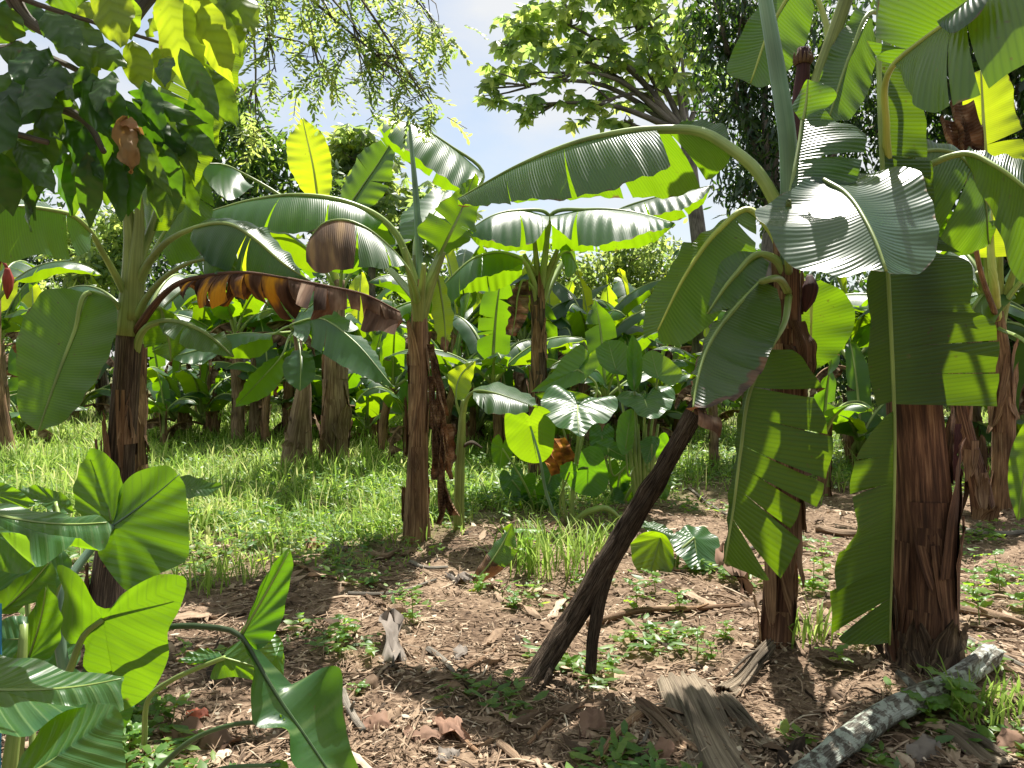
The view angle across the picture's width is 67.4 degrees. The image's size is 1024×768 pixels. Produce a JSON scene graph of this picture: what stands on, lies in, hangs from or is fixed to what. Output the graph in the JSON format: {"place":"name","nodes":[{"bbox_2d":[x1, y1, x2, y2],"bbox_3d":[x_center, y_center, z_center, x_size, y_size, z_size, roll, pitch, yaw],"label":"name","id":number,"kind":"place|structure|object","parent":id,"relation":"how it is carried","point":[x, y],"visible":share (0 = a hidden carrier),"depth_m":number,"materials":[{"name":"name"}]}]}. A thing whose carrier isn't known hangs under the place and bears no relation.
{"place":"outdoors","nodes":[
{"label":"outdoors","id":0,"kind":"place"},
{"bbox_2d":[0,394,990,586],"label":"grass","id":1,"kind":"structure","parent":0,"point":[230,469],"depth_m":9.20,"materials":[{"name":"plant"}]},
{"bbox_2d":[0,0,1019,364],"label":"sky","id":2,"kind":"structure","parent":0,"point":[496,144],"materials":[{"name":"white"}]},
{"bbox_2d":[1,368,1023,767],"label":"ground","id":3,"kind":"structure","parent":0,"point":[473,630],"depth_m":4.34,"materials":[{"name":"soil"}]},
{"bbox_2d":[0,257,73,420],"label":"banana plant","id":4,"kind":"object","parent":3,"relation":"on","point":[11,317],"visible":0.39,"depth_m":11.98,"materials":[{"name":"green plant"}]},
{"bbox_2d":[8,339,87,443],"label":"banana plant","id":5,"kind":"object","parent":3,"relation":"on","point":[20,425],"visible":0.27,"depth_m":13.32,"materials":[{"name":"green plant"}]},
{"bbox_2d":[0,260,101,453],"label":"banana plant","id":6,"kind":"object","parent":3,"relation":"on","point":[26,272],"visible":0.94,"depth_m":11.02,"materials":[{"name":"green plant"}]},
{"bbox_2d":[6,284,96,432],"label":"banana plant","id":7,"kind":"object","parent":3,"relation":"on","point":[28,300],"visible":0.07,"depth_m":15.39,"materials":[{"name":"green plant"}]},
{"bbox_2d":[0,624,125,767],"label":"taro plant","id":8,"kind":"object","parent":3,"relation":"on","point":[86,730],"visible":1,"depth_m":1.74,"materials":[{"name":"green plant"}]},
{"bbox_2d":[4,202,163,412],"bbox_3d":[-10.741,-1.920,19.011,4.802,5.431,2.618,1,2,26],"label":"bushy tree","id":9,"kind":"object","parent":3,"relation":"on","point":[112,244],"visible":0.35,"depth_m":18.15,"materials":[{"name":"green plant"}]},
{"bbox_2d":[67,357,113,421],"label":"banana plant","id":10,"kind":"object","parent":3,"relation":"on","point":[101,391],"visible":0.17,"depth_m":17.56,"materials":[{"name":"green plant"}]},
{"bbox_2d":[4,173,183,392],"bbox_3d":[-14.696,-3.534,23.841,10.186,8.874,5.954,0,2,0],"label":"bushy tree","id":11,"kind":"object","parent":3,"relation":"on","point":[60,205],"visible":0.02,"depth_m":23.38,"materials":[{"name":"green plant"}]},
{"bbox_2d":[0,448,222,762],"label":"taro plant","id":12,"kind":"object","parent":3,"relation":"on","point":[139,542],"visible":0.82,"depth_m":2.34,"materials":[{"name":"green plant"}]},
{"bbox_2d":[0,0,258,232],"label":"cacao tree","id":13,"kind":"object","parent":3,"relation":"on","point":[118,147],"visible":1,"depth_m":2.19,"materials":[{"name":"green plant"}]},
{"bbox_2d":[68,274,207,472],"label":"banana plant","id":14,"kind":"object","parent":3,"relation":"on","point":[173,301],"visible":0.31,"depth_m":7.45,"materials":[{"name":"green plant"}]},
{"bbox_2d":[109,344,198,427],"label":"banana plant","id":15,"kind":"object","parent":3,"relation":"on","point":[159,362],"visible":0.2,"depth_m":15.67,"materials":[{"name":"green plant"}]},
{"bbox_2d":[147,372,198,449],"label":"banana plant","id":16,"kind":"object","parent":3,"relation":"on","point":[163,405],"visible":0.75,"depth_m":12.96,"materials":[{"name":"green plant"}]},
{"bbox_2d":[147,359,224,436],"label":"banana plant","id":17,"kind":"object","parent":3,"relation":"on","point":[173,381],"visible":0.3,"depth_m":14.24,"materials":[{"name":"green plant"}]},
{"bbox_2d":[148,323,246,439],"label":"banana plant","id":18,"kind":"object","parent":3,"relation":"on","point":[207,408],"visible":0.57,"depth_m":14.04,"materials":[{"name":"green plant"}]},
{"bbox_2d":[93,204,303,398],"bbox_3d":[-10.184,-2.745,25.917,10.374,8.554,7.372,0,2,0],"label":"bushy tree","id":19,"kind":"object","parent":3,"relation":"on","point":[160,271],"visible":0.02,"depth_m":25.35,"materials":[{"name":"green plant"}]},
{"bbox_2d":[157,716,241,751],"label":"fallen leaf","id":20,"kind":"object","parent":3,"relation":"on","point":[191,722],"visible":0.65,"depth_m":2.99,"materials":[{"name":"plant"}]},
{"bbox_2d":[0,43,402,608],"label":"banana plant","id":21,"kind":"object","parent":3,"relation":"on","point":[65,338],"visible":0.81,"depth_m":4.09,"materials":[{"name":"green plant"}]},
{"bbox_2d":[172,555,231,597],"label":"grass clump","id":22,"kind":"object","parent":3,"relation":"on","point":[206,580],"visible":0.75,"depth_m":4.94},
{"bbox_2d":[164,299,242,433],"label":"banana plant","id":23,"kind":"object","parent":3,"relation":"on","point":[198,314],"visible":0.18,"depth_m":14.65,"materials":[{"name":"green plant"}]},
{"bbox_2d":[141,640,288,767],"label":"taro plant","id":24,"kind":"object","parent":3,"relation":"on","point":[234,660],"visible":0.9,"depth_m":2.63,"materials":[{"name":"green plant"}]},
{"bbox_2d":[82,548,357,767],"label":"taro plant","id":25,"kind":"object","parent":3,"relation":"on","point":[309,708],"visible":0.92,"depth_m":2.30,"materials":[{"name":"green plant"}]},
{"bbox_2d":[172,296,274,429],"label":"banana plant","id":26,"kind":"object","parent":3,"relation":"on","point":[185,315],"visible":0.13,"depth_m":14.33,"materials":[{"name":"green plant"}]},
{"bbox_2d":[185,274,294,444],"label":"banana plant","id":27,"kind":"object","parent":3,"relation":"on","point":[252,306],"visible":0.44,"depth_m":13.10,"materials":[{"name":"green plant"}]},
{"bbox_2d":[191,539,294,584],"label":"grass clump","id":28,"kind":"object","parent":3,"relation":"on","point":[219,565],"visible":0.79,"depth_m":5.26,"materials":[{"name":"plant"}]},
{"bbox_2d":[210,241,315,441],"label":"banana plant","id":29,"kind":"object","parent":3,"relation":"on","point":[254,414],"visible":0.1,"depth_m":13.62,"materials":[{"name":"green plant"}]},
{"bbox_2d":[207,320,320,444],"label":"banana plant","id":30,"kind":"object","parent":3,"relation":"on","point":[247,369],"visible":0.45,"depth_m":13.04,"materials":[{"name":"green plant"}]},
{"bbox_2d":[200,79,351,361],"bbox_3d":[-7.322,-3.851,22.046,5.358,8.993,3.906,-1,2,-36],"label":"bushy tree","id":31,"kind":"object","parent":3,"relation":"on","point":[231,153],"visible":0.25,"depth_m":21.46,"materials":[{"name":"green plant"}]},
{"bbox_2d":[207,305,353,435],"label":"banana plant","id":32,"kind":"object","parent":3,"relation":"on","point":[288,390],"visible":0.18,"depth_m":13.91,"materials":[{"name":"green plant"}]},
{"bbox_2d":[174,285,394,468],"bbox_3d":[-2.377,0.004,9.348,2.773,2.481,1.785,0,2,14],"label":"banana plant","id":33,"kind":"object","parent":3,"relation":"on","point":[296,368],"visible":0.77,"depth_m":9.08,"materials":[{"name":"green plant"}]},
{"bbox_2d":[203,118,410,469],"bbox_3d":[-2.336,-1.101,10.423,2.416,4.672,3.023,0,2,15],"label":"banana plant","id":34,"kind":"object","parent":3,"relation":"on","point":[308,158],"visible":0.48,"depth_m":10.01,"materials":[{"name":"green plant"}]},
{"bbox_2d":[145,0,488,230],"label":"feathery tree","id":35,"kind":"object","parent":3,"relation":"on","point":[377,60],"visible":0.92,"depth_m":5.54,"materials":[{"name":"green plant"}]},
{"bbox_2d":[212,113,484,544],"bbox_3d":[-1.142,-0.574,6.796,1.888,3.778,2.653,1,2,27],"label":"banana plant","id":36,"kind":"object","parent":3,"relation":"on","point":[348,227],"visible":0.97,"depth_m":6.27,"materials":[{"name":"green plant"}]},
{"bbox_2d":[300,269,411,431],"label":"banana plant","id":37,"kind":"object","parent":3,"relation":"on","point":[359,283],"visible":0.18,"depth_m":15.42,"materials":[{"name":"green plant"}]},
{"bbox_2d":[312,348,401,448],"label":"banana plant","id":38,"kind":"object","parent":3,"relation":"on","point":[370,409],"visible":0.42,"depth_m":13.05,"materials":[{"name":"green plant"}]},
{"bbox_2d":[361,709,395,732],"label":"fallen leaf","id":39,"kind":"object","parent":3,"relation":"on","point":[381,718],"visible":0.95,"depth_m":3.14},
{"bbox_2d":[378,607,406,666],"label":"fallen leaf","id":40,"kind":"object","parent":3,"relation":"on","point":[391,620],"visible":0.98,"depth_m":3.92,"materials":[{"name":"plant"}]},
{"bbox_2d":[356,373,435,467],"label":"banana plant","id":41,"kind":"object","parent":3,"relation":"on","point":[387,395],"visible":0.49,"depth_m":10.34,"materials":[{"name":"green plant"}]},
{"bbox_2d":[348,300,457,453],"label":"banana plant","id":42,"kind":"object","parent":3,"relation":"on","point":[391,344],"visible":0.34,"depth_m":11.97,"materials":[{"name":"green plant"}]},
{"bbox_2d":[323,121,484,297],"bbox_3d":[-3.788,-3.906,24.870,5.868,8.866,4.481,0,2,0],"label":"bushy tree","id":43,"kind":"object","parent":3,"relation":"on","point":[348,143],"visible":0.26,"depth_m":24.04,"materials":[{"name":"green plant"}]},
{"bbox_2d":[296,232,513,392],"bbox_3d":[-3.063,-1.958,27.120,10.755,7.971,6.898,0,2,0],"label":"bushy tree","id":44,"kind":"object","parent":3,"relation":"on","point":[397,297],"visible":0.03,"depth_m":25.86,"materials":[{"name":"green plant"}]},
{"bbox_2d":[403,724,444,743],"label":"fallen leaf","id":45,"kind":"object","parent":3,"relation":"on","point":[426,732],"visible":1,"depth_m":3.05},
{"bbox_2d":[432,711,471,742],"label":"fallen leaf","id":46,"kind":"object","parent":3,"relation":"on","point":[444,724],"visible":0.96,"depth_m":3.07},
{"bbox_2d":[399,293,514,423],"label":"banana plant","id":47,"kind":"object","parent":3,"relation":"on","point":[465,300],"visible":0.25,"depth_m":11.95,"materials":[{"name":"green plant"}]},
{"bbox_2d":[368,243,556,437],"bbox_3d":[-1.116,-0.789,13.743,3.726,3.905,2.952,2,2,44],"label":"banana plant","id":48,"kind":"object","parent":3,"relation":"on","point":[455,263],"visible":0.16,"depth_m":14.02,"materials":[{"name":"green plant"}]},
{"bbox_2d":[442,338,524,446],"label":"banana plant","id":49,"kind":"object","parent":3,"relation":"on","point":[477,417],"visible":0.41,"depth_m":12.99,"materials":[{"name":"green plant"}]},
{"bbox_2d":[384,285,584,455],"bbox_3d":[-0.132,-0.187,10.996,2.640,2.863,2.133,1,2,27],"label":"banana plant","id":50,"kind":"object","parent":3,"relation":"on","point":[497,353],"visible":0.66,"depth_m":10.92,"materials":[{"name":"green plant"}]},
{"bbox_2d":[446,360,537,529],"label":"banana plant","id":51,"kind":"object","parent":3,"relation":"on","point":[500,398],"visible":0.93,"depth_m":6.57,"materials":[{"name":"green plant"}]},
{"bbox_2d":[473,524,516,581],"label":"fallen banana leaf","id":52,"kind":"object","parent":3,"relation":"on","point":[501,553],"visible":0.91,"depth_m":5.18,"materials":[{"name":"plant"}]},
{"bbox_2d":[0,420,1023,767],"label":"undergrowth","id":53,"kind":"object","parent":3,"relation":"on","point":[160,754],"visible":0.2,"depth_m":5.18,"materials":[{"name":"green plant"}]},
{"bbox_2d":[491,434,561,510],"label":"taro plant","id":54,"kind":"object","parent":3,"relation":"on","point":[517,484],"visible":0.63,"depth_m":7.61,"materials":[{"name":"green plant"}]},
{"bbox_2d":[471,256,606,409],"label":"banana plant","id":55,"kind":"object","parent":3,"relation":"on","point":[559,310],"visible":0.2,"depth_m":13.37,"materials":[{"name":"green plant"}]},
{"bbox_2d":[474,284,608,388],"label":"banana plant","id":56,"kind":"object","parent":3,"relation":"on","point":[553,300],"visible":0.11,"depth_m":13.67,"materials":[{"name":"green plant"}]},
{"bbox_2d":[513,302,587,408],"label":"banana plant","id":57,"kind":"object","parent":3,"relation":"on","point":[551,329],"visible":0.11,"depth_m":12.11,"materials":[{"name":"green plant"}]},
{"bbox_2d":[504,385,620,525],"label":"taro plant","id":58,"kind":"object","parent":3,"relation":"on","point":[530,439],"visible":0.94,"depth_m":6.83,"materials":[{"name":"green plant"}]},
{"bbox_2d":[532,345,599,461],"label":"taro plant","id":59,"kind":"object","parent":3,"relation":"on","point":[576,365],"visible":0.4,"depth_m":8.56,"materials":[{"name":"green plant"}]},
{"bbox_2d":[502,511,634,584],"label":"grass clump","id":60,"kind":"object","parent":3,"relation":"on","point":[546,551],"visible":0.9,"depth_m":5.34,"materials":[{"name":"plant"}]},
{"bbox_2d":[445,185,712,483],"bbox_3d":[1.000,-0.531,8.773,3.332,3.643,1.934,-1,2,-31],"label":"banana plant","id":61,"kind":"object","parent":3,"relation":"on","point":[637,224],"visible":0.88,"depth_m":8.98,"materials":[{"name":"green plant"}]},
{"bbox_2d":[559,515,620,557],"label":"grass clump","id":62,"kind":"object","parent":3,"relation":"on","point":[600,536],"visible":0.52,"depth_m":5.87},
{"bbox_2d":[579,706,606,738],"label":"fallen leaf","id":63,"kind":"object","parent":3,"relation":"on","point":[593,717],"visible":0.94,"depth_m":3.07,"materials":[{"name":"plant"}]},
{"bbox_2d":[471,0,731,357],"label":"rubber tree","id":64,"kind":"object","parent":3,"relation":"on","point":[527,36],"visible":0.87,"depth_m":16.49,"materials":[{"name":"green plant"}]},
{"bbox_2d":[547,270,659,444],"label":"banana plant","id":65,"kind":"object","parent":3,"relation":"on","point":[575,324],"visible":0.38,"depth_m":12.79,"materials":[{"name":"green plant"}]},
{"bbox_2d":[526,299,696,466],"bbox_3d":[1.109,0.061,10.181,2.224,2.411,1.796,1,2,29],"label":"banana plant","id":66,"kind":"object","parent":3,"relation":"on","point":[596,336],"visible":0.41,"depth_m":10.20,"materials":[{"name":"green plant"}]},
{"bbox_2d":[562,274,660,428],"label":"banana plant","id":67,"kind":"object","parent":3,"relation":"on","point":[608,295],"visible":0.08,"depth_m":15.84,"materials":[{"name":"green plant"}]},
{"bbox_2d":[515,218,718,391],"bbox_3d":[3.981,-2.546,26.752,9.169,6.757,5.897,0,2,0],"label":"bushy tree","id":68,"kind":"object","parent":3,"relation":"on","point":[641,263],"visible":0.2,"depth_m":26.08,"materials":[{"name":"green plant"}]},
{"bbox_2d":[589,423,671,504],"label":"taro plant","id":69,"kind":"object","parent":3,"relation":"on","point":[622,492],"visible":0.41,"depth_m":7.80,"materials":[{"name":"green plant"}]},
{"bbox_2d":[585,333,686,438],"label":"banana plant","id":70,"kind":"object","parent":3,"relation":"on","point":[672,413],"visible":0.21,"depth_m":13.43,"materials":[{"name":"green plant"}]},
{"bbox_2d":[595,335,681,496],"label":"taro plant","id":71,"kind":"object","parent":3,"relation":"on","point":[617,357],"visible":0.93,"depth_m":7.40,"materials":[{"name":"green plant"}]},
{"bbox_2d":[519,282,773,689],"bbox_3d":[0.662,0.470,3.701,1.315,1.992,0.203,0,2,-14],"label":"wooden pole","id":72,"kind":"object","parent":3,"relation":"on","point":[589,597],"visible":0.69,"depth_m":3.66,"materials":[{"name":"brown wood"}]},
{"bbox_2d":[593,268,708,359],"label":"banana plant","id":73,"kind":"object","parent":3,"relation":"on","point":[622,286],"visible":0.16,"depth_m":16.08,"materials":[{"name":"green plant"}]},
{"bbox_2d":[457,0,866,648],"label":"banana plant","id":74,"kind":"object","parent":3,"relation":"on","point":[785,338],"visible":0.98,"depth_m":3.66,"materials":[{"name":"green plant"}]},
{"bbox_2d":[586,602,743,626],"bbox_3d":[0.921,1.344,4.557,1.017,0.106,0.139,0,2,-11],"label":"stick","id":75,"kind":"object","parent":3,"relation":"on","point":[637,611],"visible":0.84,"depth_m":4.58,"materials":[{"name":"wood"}]},
{"bbox_2d":[623,342,706,435],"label":"banana plant","id":76,"kind":"object","parent":3,"relation":"on","point":[686,398],"visible":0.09,"depth_m":12.27,"materials":[{"name":"green plant"}]},
{"bbox_2d":[633,696,698,753],"bbox_3d":[0.627,1.374,3.099,0.095,0.069,0.489,-1,2,-16],"label":"dry sheath","id":77,"kind":"object","parent":3,"relation":"on","point":[654,713],"visible":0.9,"depth_m":3.10,"materials":[{"name":"plant"}]},
{"bbox_2d":[613,345,720,438],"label":"banana plant","id":78,"kind":"object","parent":3,"relation":"on","point":[679,387],"visible":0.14,"depth_m":13.98,"materials":[{"name":"green plant"}]},
{"bbox_2d":[630,521,722,573],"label":"taro plant","id":79,"kind":"object","parent":3,"relation":"on","point":[651,550],"visible":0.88,"depth_m":5.51,"materials":[{"name":"green plant"}]},
{"bbox_2d":[653,327,743,467],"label":"banana plant","id":80,"kind":"object","parent":3,"relation":"on","point":[687,366],"visible":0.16,"depth_m":10.27,"materials":[{"name":"green plant"}]},
{"bbox_2d":[656,670,761,767],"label":"dry sheath","id":81,"kind":"object","parent":3,"relation":"on","point":[694,699],"visible":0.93,"depth_m":3.14,"materials":[{"name":"plant"}]},
{"bbox_2d":[714,542,752,595],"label":"fallen leaf","id":82,"kind":"object","parent":3,"relation":"on","point":[743,581],"visible":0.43,"depth_m":5.08,"materials":[{"name":"plant"}]},
{"bbox_2d":[715,638,775,695],"bbox_3d":[1.137,1.360,3.695,0.107,0.128,0.576,2,2,41],"label":"dry sheath","id":83,"kind":"object","parent":3,"relation":"on","point":[763,651],"visible":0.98,"depth_m":3.69,"materials":[{"name":"plant"}]},
{"bbox_2d":[718,691,783,752],"bbox_3d":[0.982,1.409,3.209,0.102,0.075,0.468,0,2,-9],"label":"dry sheath","id":84,"kind":"object","parent":3,"relation":"on","point":[732,705],"visible":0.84,"depth_m":3.22,"materials":[{"name":"plant"}]},
{"bbox_2d":[657,243,870,403],"bbox_3d":[7.630,-1.811,22.144,7.622,5.488,5.224,0,2,0],"label":"bushy tree","id":85,"kind":"object","parent":3,"relation":"on","point":[831,279],"visible":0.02,"depth_m":21.50,"materials":[{"name":"green plant"}]},
{"bbox_2d":[662,0,932,450],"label":"dense tree","id":86,"kind":"object","parent":3,"relation":"on","point":[759,138],"visible":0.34,"depth_m":12.18,"materials":[{"name":"green plant"}]},
{"bbox_2d":[788,597,832,648],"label":"grass clump","id":87,"kind":"object","parent":3,"relation":"on","point":[807,625],"visible":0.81,"depth_m":3.97,"materials":[{"name":"plant"}]},
{"bbox_2d":[804,354,873,496],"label":"banana plant","id":88,"kind":"object","parent":3,"relation":"on","point":[843,412],"visible":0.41,"depth_m":8.52,"materials":[{"name":"green plant"}]},
{"bbox_2d":[809,276,870,446],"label":"banana plant","id":89,"kind":"object","parent":3,"relation":"on","point":[860,335],"visible":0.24,"depth_m":12.24,"materials":[{"name":"green plant"}]},
{"bbox_2d":[810,338,885,465],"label":"banana plant","id":90,"kind":"object","parent":3,"relation":"on","point":[857,429],"visible":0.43,"depth_m":10.41,"materials":[{"name":"green plant"}]},
{"bbox_2d":[755,0,1023,677],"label":"banana plant","id":91,"kind":"object","parent":3,"relation":"on","point":[899,558],"visible":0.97,"depth_m":3.45,"materials":[{"name":"green plant"}]},
{"bbox_2d":[790,643,1004,767],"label":"log","id":92,"kind":"object","parent":3,"relation":"on","point":[836,748],"visible":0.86,"depth_m":3.07,"materials":[{"name":"wood"}]},
{"bbox_2d":[820,271,987,410],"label":"bushy tree","id":93,"kind":"object","parent":3,"relation":"on","point":[862,284],"visible":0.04,"depth_m":21.35,"materials":[{"name":"green plant"}]},
{"bbox_2d":[906,733,941,764],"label":"fallen leaf","id":94,"kind":"object","parent":3,"relation":"on","point":[924,744],"visible":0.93,"depth_m":2.92,"materials":[{"name":"plant"}]},
{"bbox_2d":[840,25,1023,394],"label":"dense tree","id":95,"kind":"object","parent":3,"relation":"on","point":[935,132],"visible":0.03,"depth_m":11.82,"materials":[{"name":"green plant"}]},
{"bbox_2d":[846,277,1019,521],"bbox_3d":[4.134,0.173,7.425,2.141,2.349,1.330,0,2,0],"label":"banana plant","id":96,"kind":"object","parent":3,"relation":"on","point":[978,491],"visible":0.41,"depth_m":7.23,"materials":[{"name":"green plant"}]},
{"bbox_2d":[916,664,985,713],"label":"seedling","id":97,"kind":"object","parent":3,"relation":"on","point":[945,699],"visible":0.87,"depth_m":3.20,"materials":[{"name":"green plant"}]},
{"bbox_2d":[919,662,1023,737],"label":"grass clump","id":98,"kind":"object","parent":3,"relation":"on","point":[1000,708],"visible":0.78,"depth_m":3.18,"materials":[{"name":"plant"}]},
{"bbox_2d":[936,70,1023,520],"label":"banana plant","id":99,"kind":"object","parent":3,"relation":"on","point":[985,118],"visible":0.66,"depth_m":7.12,"materials":[{"name":"green plant"}]},
{"bbox_2d":[942,722,1017,767],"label":"dry sheath","id":100,"kind":"object","parent":3,"relation":"on","point":[961,734],"visible":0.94,"depth_m":2.92,"materials":[{"name":"plant"}]},
{"bbox_2d":[939,210,1023,466],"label":"banana plant","id":101,"kind":"object","parent":3,"relation":"on","point":[976,415],"visible":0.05,"depth_m":10.43,"materials":[{"name":"green plant"}]},
{"bbox_2d":[944,341,1023,457],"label":"banana plant","id":102,"kind":"object","parent":3,"relation":"on","point":[1019,355],"visible":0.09,"depth_m":10.11,"materials":[{"name":"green plant"}]},
{"bbox_2d":[959,602,1023,627],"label":"stick","id":103,"kind":"object","parent":3,"relation":"on","point":[987,613],"visible":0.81,"depth_m":4.33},
{"bbox_2d":[973,549,1018,588],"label":"seedling","id":104,"kind":"object","parent":3,"relation":"on","point":[999,581],"visible":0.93,"depth_m":4.76,"materials":[{"name":"green plant"}]},
{"bbox_2d":[971,295,1023,415],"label":"banana plant","id":105,"kind":"object","parent":3,"relation":"on","point":[1016,311],"visible":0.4,"depth_m":9.38,"materials":[{"name":"green plant"}]},
{"bbox_2d":[996,727,1023,755],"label":"fallen leaf","id":106,"kind":"object","parent":3,"relation":"on","point":[1007,737],"visible":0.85,"depth_m":2.95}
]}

